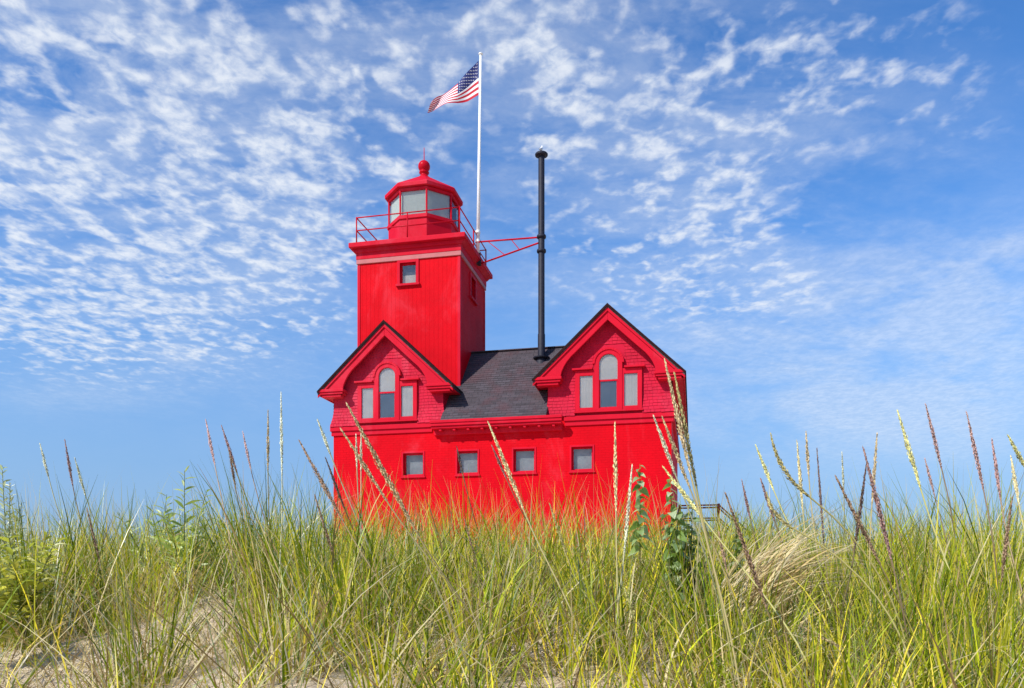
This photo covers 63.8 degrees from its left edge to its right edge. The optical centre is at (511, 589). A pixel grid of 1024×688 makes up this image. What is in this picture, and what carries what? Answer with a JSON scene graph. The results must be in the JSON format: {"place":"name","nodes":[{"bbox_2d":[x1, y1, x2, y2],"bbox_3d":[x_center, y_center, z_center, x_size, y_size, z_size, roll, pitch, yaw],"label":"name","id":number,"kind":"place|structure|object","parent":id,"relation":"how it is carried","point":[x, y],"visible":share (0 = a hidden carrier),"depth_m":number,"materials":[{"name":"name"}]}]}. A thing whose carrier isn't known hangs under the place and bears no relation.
{"place":"outdoors","nodes":[
{"label":"outdoors","id":0,"kind":"place"},
{"bbox_2d":[0,572,1021,687],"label":"ground","id":1,"kind":"structure","parent":0,"point":[210,683],"depth_m":2.15,"materials":[{"name":"beige sand"}]},
{"bbox_2d":[0,544,20,644],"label":"goldenrod","id":2,"kind":"object","parent":1,"relation":"on","point":[2,596],"visible":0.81,"depth_m":2.20,"materials":[{"name":"green plant"}]},
{"bbox_2d":[0,464,26,584],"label":"wormwood","id":3,"kind":"object","parent":1,"relation":"on","point":[7,530],"visible":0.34,"depth_m":2.69,"materials":[{"name":"green plant"}]},
{"bbox_2d":[0,531,67,649],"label":"goldenrod","id":4,"kind":"object","parent":1,"relation":"on","point":[18,594],"visible":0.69,"depth_m":2.39,"materials":[{"name":"green plant"}]},
{"bbox_2d":[39,442,80,582],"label":"grass stalk","id":5,"kind":"object","parent":1,"relation":"on","point":[44,461],"depth_m":3.01,"materials":[{"name":"beige plant"}]},
{"bbox_2d":[64,439,94,558],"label":"grass stalk","id":6,"kind":"object","parent":1,"relation":"on","point":[68,464],"depth_m":3.03,"materials":[{"name":"plant"}]},
{"bbox_2d":[74,457,115,561],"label":"grass stalk","id":7,"kind":"object","parent":1,"relation":"on","point":[81,480],"depth_m":2.93,"materials":[{"name":"plant"}]},
{"bbox_2d":[86,507,122,625],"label":"grass stalk","id":8,"kind":"object","parent":1,"relation":"on","point":[94,539],"depth_m":2.60,"materials":[{"name":"brown plant"}]},
{"bbox_2d":[114,492,178,597],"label":"willow shrub","id":9,"kind":"object","parent":1,"relation":"on","point":[135,536],"visible":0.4,"depth_m":3.07,"materials":[{"name":"green plant"}]},
{"bbox_2d":[151,465,233,592],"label":"willow shrub","id":10,"kind":"object","parent":1,"relation":"on","point":[179,538],"visible":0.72,"depth_m":2.88,"materials":[{"name":"green plant"}]},
{"bbox_2d":[205,419,235,593],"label":"grass stalk","id":11,"kind":"object","parent":1,"relation":"on","point":[210,445],"depth_m":2.77,"materials":[{"name":"brown plant"}]},
{"bbox_2d":[229,452,249,536],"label":"grass stalk","id":12,"kind":"object","parent":1,"relation":"on","point":[232,471],"depth_m":2.93,"materials":[{"name":"plant"}]},
{"bbox_2d":[221,425,276,561],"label":"grass stalk","id":13,"kind":"object","parent":1,"relation":"on","point":[228,448],"depth_m":2.81,"materials":[{"name":"brown plant"}]},
{"bbox_2d":[242,431,274,551],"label":"grass stalk","id":14,"kind":"object","parent":1,"relation":"on","point":[247,452],"depth_m":2.90,"materials":[{"name":"plant"}]},
{"bbox_2d":[266,410,271,570],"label":"grass stalk","id":15,"kind":"object","parent":1,"relation":"on","point":[268,445],"depth_m":2.62,"materials":[{"name":"brown plant"}]},
{"bbox_2d":[276,393,283,622],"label":"grass stalk","id":16,"kind":"object","parent":1,"relation":"on","point":[281,440],"depth_m":2.36,"materials":[{"name":"plant"}]},
{"bbox_2d":[314,494,370,639],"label":"grass stalk","id":17,"kind":"object","parent":1,"relation":"on","point":[326,534],"depth_m":2.21,"materials":[{"name":"beige plant"}]},
{"bbox_2d":[299,440,407,642],"bbox_3d":[-0.363,-0.082,1.924,0.349,0.571,0.026,0,0,31],"label":"grass stalk","id":18,"kind":"object","parent":1,"relation":"on","point":[327,493],"depth_m":1.96,"materials":[{"name":"plant"}]},
{"bbox_2d":[317,419,389,614],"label":"grass stalk","id":19,"kind":"object","parent":1,"relation":"on","point":[324,439],"depth_m":2.32,"materials":[{"name":"plant"}]},
{"bbox_2d":[325,457,395,623],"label":"grass stalk","id":20,"kind":"object","parent":1,"relation":"on","point":[335,484],"depth_m":2.33,"materials":[{"name":"brown plant"}]},
{"bbox_2d":[355,436,365,615],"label":"grass stalk","id":21,"kind":"object","parent":1,"relation":"on","point":[356,459],"depth_m":2.62,"materials":[{"name":"beige plant"}]},
{"bbox_2d":[360,435,362,581],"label":"grass stalk","id":22,"kind":"object","parent":1,"relation":"on","point":[361,455],"depth_m":2.60,"materials":[{"name":"plant"}]},
{"bbox_2d":[340,428,472,640],"bbox_3d":[-0.255,-0.111,2.008,0.330,0.570,0.013,0,0,-3],"label":"grass stalk","id":23,"kind":"object","parent":1,"relation":"on","point":[366,468],"depth_m":2.00,"materials":[{"name":"plant"}]},
{"bbox_2d":[346,402,492,676],"bbox_3d":[-0.175,-0.077,1.666,0.326,0.578,0.024,0,0,-28],"label":"grass stalk","id":24,"kind":"object","parent":1,"relation":"on","point":[384,474],"depth_m":1.63,"materials":[{"name":"plant"}]},
{"bbox_2d":[464,519,485,600],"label":"grass stalk","id":25,"kind":"object","parent":1,"relation":"on","point":[473,552],"depth_m":2.21,"materials":[{"name":"plant"}]},
{"bbox_2d":[456,446,493,605],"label":"grass stalk","id":26,"kind":"object","parent":1,"relation":"on","point":[460,462],"depth_m":2.83,"materials":[{"name":"plant"}]},
{"bbox_2d":[317,150,687,566],"bbox_3d":[0.485,-7.550,33.441,13.000,19.500,10.870,0,0,13],"label":"lighthouse","id":27,"kind":"object","parent":1,"relation":"on","point":[420,378],"visible":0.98,"depth_m":29.13,"materials":[{"name":"red paint"}]},
{"bbox_2d":[354,361,419,423],"bbox_3d":[-4.458,-7.067,29.344,2.440,2.164,0.190,0,0,13],"label":"arched window","id":28,"kind":"structure","parent":27,"relation":"in","point":[385,399],"depth_m":29.37,"materials":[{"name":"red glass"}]},
{"bbox_2d":[396,259,419,286],"bbox_3d":[-3.827,-11.725,30.484,0.920,0.970,0.310,0,0,13],"label":"window","id":29,"kind":"structure","parent":27,"relation":"in","point":[409,272],"depth_m":30.51,"materials":[{"name":"red wood"}]},
{"bbox_2d":[400,451,425,477],"bbox_3d":[-3.490,-4.450,29.319,0.920,0.940,0.300,0,0,13],"label":"window","id":30,"kind":"structure","parent":27,"relation":"in","point":[414,463],"depth_m":29.42,"materials":[{"name":"grey glass"}]},
{"bbox_2d":[454,449,479,476],"bbox_3d":[-1.538,-4.450,28.886,0.920,0.940,0.300,0,0,13],"label":"window","id":31,"kind":"structure","parent":27,"relation":"in","point":[470,460],"depth_m":28.99,"materials":[{"name":"grey glass"}]},
{"bbox_2d":[469,271,477,305],"bbox_3d":[-1.537,-11.605,31.713,0.240,1.010,0.960,0,0,13],"label":"window","id":32,"kind":"structure","parent":27,"relation":"in","point":[474,300],"depth_m":31.99,"materials":[{"name":"red wood"}]},
{"bbox_2d":[475,52,482,265],"bbox_3d":[-1.294,-16.740,31.924,0.325,8.240,0.263,0,0,0],"label":"flagpole","id":33,"kind":"object","parent":27,"relation":"attached to","point":[477,233],"visible":0.88,"depth_m":31.90,"materials":[{"name":"white metal"}]},
{"bbox_2d":[428,61,478,112],"bbox_3d":[-2.298,-19.585,32.030,1.999,1.960,0.362,0,0,0],"label":"flag","id":34,"kind":"object","parent":33,"relation":"attached to","point":[465,88],"visible":1,"depth_m":31.98,"materials":[{"name":"multicoloured fabric"}]},
{"bbox_2d":[512,447,536,474],"bbox_3d":[0.434,-4.450,28.449,0.920,0.940,0.300,0,0,13],"label":"window","id":35,"kind":"structure","parent":27,"relation":"in","point":[520,458],"depth_m":28.55,"materials":[{"name":"grey glass"}]},
{"bbox_2d":[569,444,594,472],"bbox_3d":[2.395,-4.450,28.014,0.900,0.940,0.300,0,0,12],"label":"window","id":36,"kind":"structure","parent":27,"relation":"in","point":[581,459],"depth_m":28.12,"materials":[{"name":"grey glass"}]},
{"bbox_2d":[572,347,644,413],"bbox_3d":[3.234,-7.067,27.639,2.440,2.164,0.190,0,0,12],"label":"arched window","id":37,"kind":"structure","parent":27,"relation":"in","point":[610,387],"depth_m":27.67,"materials":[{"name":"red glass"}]},
{"bbox_2d":[491,444,529,526],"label":"grass stalk","id":38,"kind":"object","parent":1,"relation":"on","point":[499,463],"depth_m":2.73,"materials":[{"name":"beige plant"}]},
{"bbox_2d":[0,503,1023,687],"bbox_3d":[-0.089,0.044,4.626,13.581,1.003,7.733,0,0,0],"label":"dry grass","id":39,"kind":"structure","parent":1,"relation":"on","point":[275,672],"depth_m":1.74,"materials":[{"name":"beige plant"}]},
{"bbox_2d":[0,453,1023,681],"bbox_3d":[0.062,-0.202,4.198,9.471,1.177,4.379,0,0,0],"label":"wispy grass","id":40,"kind":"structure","parent":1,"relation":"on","point":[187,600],"depth_m":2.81,"materials":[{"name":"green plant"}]},
{"bbox_2d":[487,421,587,673],"bbox_3d":[0.056,-0.081,1.784,0.223,0.580,0.014,0,0,9],"label":"grass stalk","id":41,"kind":"object","parent":1,"relation":"on","point":[508,471],"depth_m":1.79,"materials":[{"name":"beige plant"}]},
{"bbox_2d":[549,504,593,609],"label":"grass stalk","id":42,"kind":"object","parent":1,"relation":"on","point":[560,536],"depth_m":2.26,"materials":[{"name":"plant"}]},
{"bbox_2d":[613,423,619,670],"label":"grass stalk","id":43,"kind":"object","parent":1,"relation":"on","point":[615,467],"depth_m":1.89,"materials":[{"name":"beige plant"}]},
{"bbox_2d":[611,464,632,666],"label":"grass stalk","id":44,"kind":"object","parent":1,"relation":"on","point":[626,528],"depth_m":1.89,"materials":[{"name":"beige plant"}]},
{"bbox_2d":[627,465,654,624],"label":"milkweed","id":45,"kind":"object","parent":1,"relation":"on","point":[639,534],"visible":0.9,"depth_m":2.30,"materials":[{"name":"green plant"}]},
{"bbox_2d":[624,588,672,673],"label":"grass stalk","id":46,"kind":"object","parent":1,"relation":"on","point":[632,607],"depth_m":1.80,"materials":[{"name":"plant"}]},
{"bbox_2d":[659,479,687,607],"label":"milkweed","id":47,"kind":"object","parent":1,"relation":"on","point":[680,521],"visible":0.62,"depth_m":2.31,"materials":[{"name":"green plant"}]},
{"bbox_2d":[659,499,706,611],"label":"milkweed","id":48,"kind":"object","parent":1,"relation":"on","point":[692,531],"visible":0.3,"depth_m":2.39,"materials":[{"name":"green plant"}]},
{"bbox_2d":[653,415,727,654],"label":"grass stalk","id":49,"kind":"object","parent":1,"relation":"on","point":[665,447],"depth_m":1.93,"materials":[{"name":"beige plant"}]},
{"bbox_2d":[664,358,740,687],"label":"grass stalk","id":50,"kind":"object","parent":1,"relation":"on","point":[680,430],"depth_m":1.56,"materials":[{"name":"plant"}]},
{"bbox_2d":[673,372,735,684],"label":"grass stalk","id":51,"kind":"object","parent":1,"relation":"on","point":[685,430],"depth_m":1.58,"materials":[{"name":"plant"}]},
{"bbox_2d":[662,416,750,656],"bbox_3d":[0.433,-0.061,1.809,0.212,0.642,0.012,0,0,-6],"label":"grass stalk","id":52,"kind":"object","parent":1,"relation":"on","point":[680,462],"depth_m":1.80,"materials":[{"name":"plant"}]},
{"bbox_2d":[678,503,751,542],"bbox_3d":[9.323,-0.600,31.610,5.810,5.400,1.100,0,0,13],"label":"outdoor staircase","id":53,"kind":"structure","parent":1,"relation":"on","point":[719,506],"depth_m":31.65,"materials":[{"name":"grey metal"}]},
{"bbox_2d":[662,466,814,681],"bbox_3d":[0.467,0.024,1.655,0.035,0.596,0.404,0,0,-38],"label":"grass stalk","id":54,"kind":"object","parent":1,"relation":"on","point":[682,491],"depth_m":1.71,"materials":[{"name":"beige plant"}]},
{"bbox_2d":[729,512,748,622],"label":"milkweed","id":55,"kind":"object","parent":1,"relation":"on","point":[736,540],"visible":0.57,"depth_m":2.40,"materials":[{"name":"green plant"}]},
{"bbox_2d":[718,531,760,678],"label":"grass stalk","id":56,"kind":"object","parent":1,"relation":"on","point":[723,555],"depth_m":1.97,"materials":[{"name":"plant"}]},
{"bbox_2d":[741,479,758,553],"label":"grass stalk","id":57,"kind":"object","parent":1,"relation":"on","point":[746,501],"depth_m":2.52,"materials":[{"name":"brown plant"}]},
{"bbox_2d":[724,492,794,685],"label":"grass stalk","id":58,"kind":"object","parent":1,"relation":"on","point":[749,559],"depth_m":1.53,"materials":[{"name":"plant"}]},
{"bbox_2d":[760,478,798,603],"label":"grass stalk","id":59,"kind":"object","parent":1,"relation":"on","point":[764,490],"depth_m":2.23,"materials":[{"name":"brown plant"}]},
{"bbox_2d":[755,444,842,641],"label":"grass stalk","id":60,"kind":"object","parent":1,"relation":"on","point":[765,469],"depth_m":2.24,"materials":[{"name":"beige plant"}]},
{"bbox_2d":[719,489,887,658],"bbox_3d":[0.766,-0.047,2.177,0.428,0.456,0.575,0,0,18],"label":"dead grass clump","id":61,"kind":"object","parent":1,"relation":"on","point":[777,567],"visible":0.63,"depth_m":2.14,"materials":[{"name":"beige plant"}]},
{"bbox_2d":[796,439,816,661],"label":"grass stalk","id":62,"kind":"object","parent":1,"relation":"on","point":[799,476],"depth_m":2.19,"materials":[{"name":"beige plant"}]},
{"bbox_2d":[805,431,830,673],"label":"grass stalk","id":63,"kind":"object","parent":1,"relation":"on","point":[807,458],"depth_m":2.37,"materials":[{"name":"plant"}]},
{"bbox_2d":[816,448,830,604],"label":"grass stalk","id":64,"kind":"object","parent":1,"relation":"on","point":[820,501],"depth_m":2.38,"materials":[{"name":"brown plant"}]},
{"bbox_2d":[770,432,912,679],"bbox_3d":[0.705,-0.004,1.757,0.294,0.684,0.032,0,0,21],"label":"grass stalk","id":65,"kind":"object","parent":1,"relation":"on","point":[783,468],"depth_m":1.77,"materials":[{"name":"green plant"}]},
{"bbox_2d":[796,624,886,675],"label":"grass stalk","id":66,"kind":"object","parent":1,"relation":"on","point":[826,639],"depth_m":1.71,"materials":[{"name":"plant"}]},
{"bbox_2d":[766,491,917,687],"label":"grass stalk","id":67,"kind":"object","parent":1,"relation":"on","point":[776,514],"depth_m":1.72,"materials":[{"name":"beige plant"}]},
{"bbox_2d":[840,452,844,568],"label":"grass stalk","id":68,"kind":"object","parent":1,"relation":"on","point":[843,480],"depth_m":2.63,"materials":[{"name":"brown plant"}]},
{"bbox_2d":[829,465,866,658],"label":"grass stalk","id":69,"kind":"object","parent":1,"relation":"on","point":[860,507],"depth_m":1.84,"materials":[{"name":"plant"}]},
{"bbox_2d":[869,433,877,654],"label":"grass stalk","id":70,"kind":"object","parent":1,"relation":"on","point":[874,468],"depth_m":2.16,"materials":[{"name":"beige plant"}]},
{"bbox_2d":[835,475,930,685],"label":"grass stalk","id":71,"kind":"object","parent":1,"relation":"on","point":[859,523],"depth_m":1.72,"materials":[{"name":"plant"}]},
{"bbox_2d":[862,445,910,655],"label":"grass stalk","id":72,"kind":"object","parent":1,"relation":"on","point":[880,514],"depth_m":1.63,"materials":[{"name":"plant"}]},
{"bbox_2d":[924,458,954,578],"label":"grass stalk","id":73,"kind":"object","parent":1,"relation":"on","point":[929,478],"depth_m":2.61,"materials":[{"name":"brown plant"}]},
{"bbox_2d":[925,404,958,590],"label":"grass stalk","id":74,"kind":"object","parent":1,"relation":"on","point":[935,442],"depth_m":2.24,"materials":[{"name":"brown plant"}]},
{"bbox_2d":[897,410,989,687],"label":"grass stalk","id":75,"kind":"object","parent":1,"relation":"on","point":[910,455],"depth_m":1.85,"materials":[{"name":"beige plant"}]},
{"bbox_2d":[966,412,998,638],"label":"grass stalk","id":76,"kind":"object","parent":1,"relation":"on","point":[973,446],"depth_m":2.04,"materials":[{"name":"brown plant"}]},
{"bbox_2d":[973,497,1012,673],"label":"grass stalk","id":77,"kind":"object","parent":1,"relation":"on","point":[1005,550],"depth_m":1.83,"materials":[{"name":"plant"}]},
{"bbox_2d":[991,439,1023,598],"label":"grass stalk","id":78,"kind":"object","parent":1,"relation":"on","point":[996,474],"depth_m":2.07,"materials":[{"name":"brown plant"}]},
{"bbox_2d":[1007,435,1023,466],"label":"grass stalk","id":79,"kind":"object","parent":1,"relation":"on","point":[1015,448],"depth_m":1.90,"materials":[{"name":"yellow plant"}]},
{"bbox_2d":[1010,455,1023,528],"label":"grass stalk","id":80,"kind":"object","parent":1,"relation":"on","point":[1015,484],"depth_m":2.16,"materials":[{"name":"beige plant"}]},
{"bbox_2d":[0,446,1023,687],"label":"dune grass","id":81,"kind":"structure","parent":0,"point":[906,574],"depth_m":2.02,"materials":[{"name":"green plant"}]},
{"bbox_2d":[0,0,1023,564],"label":"sky","id":82,"kind":"structure","parent":0,"point":[814,209],"materials":[{"name":"blue"}]}
]}

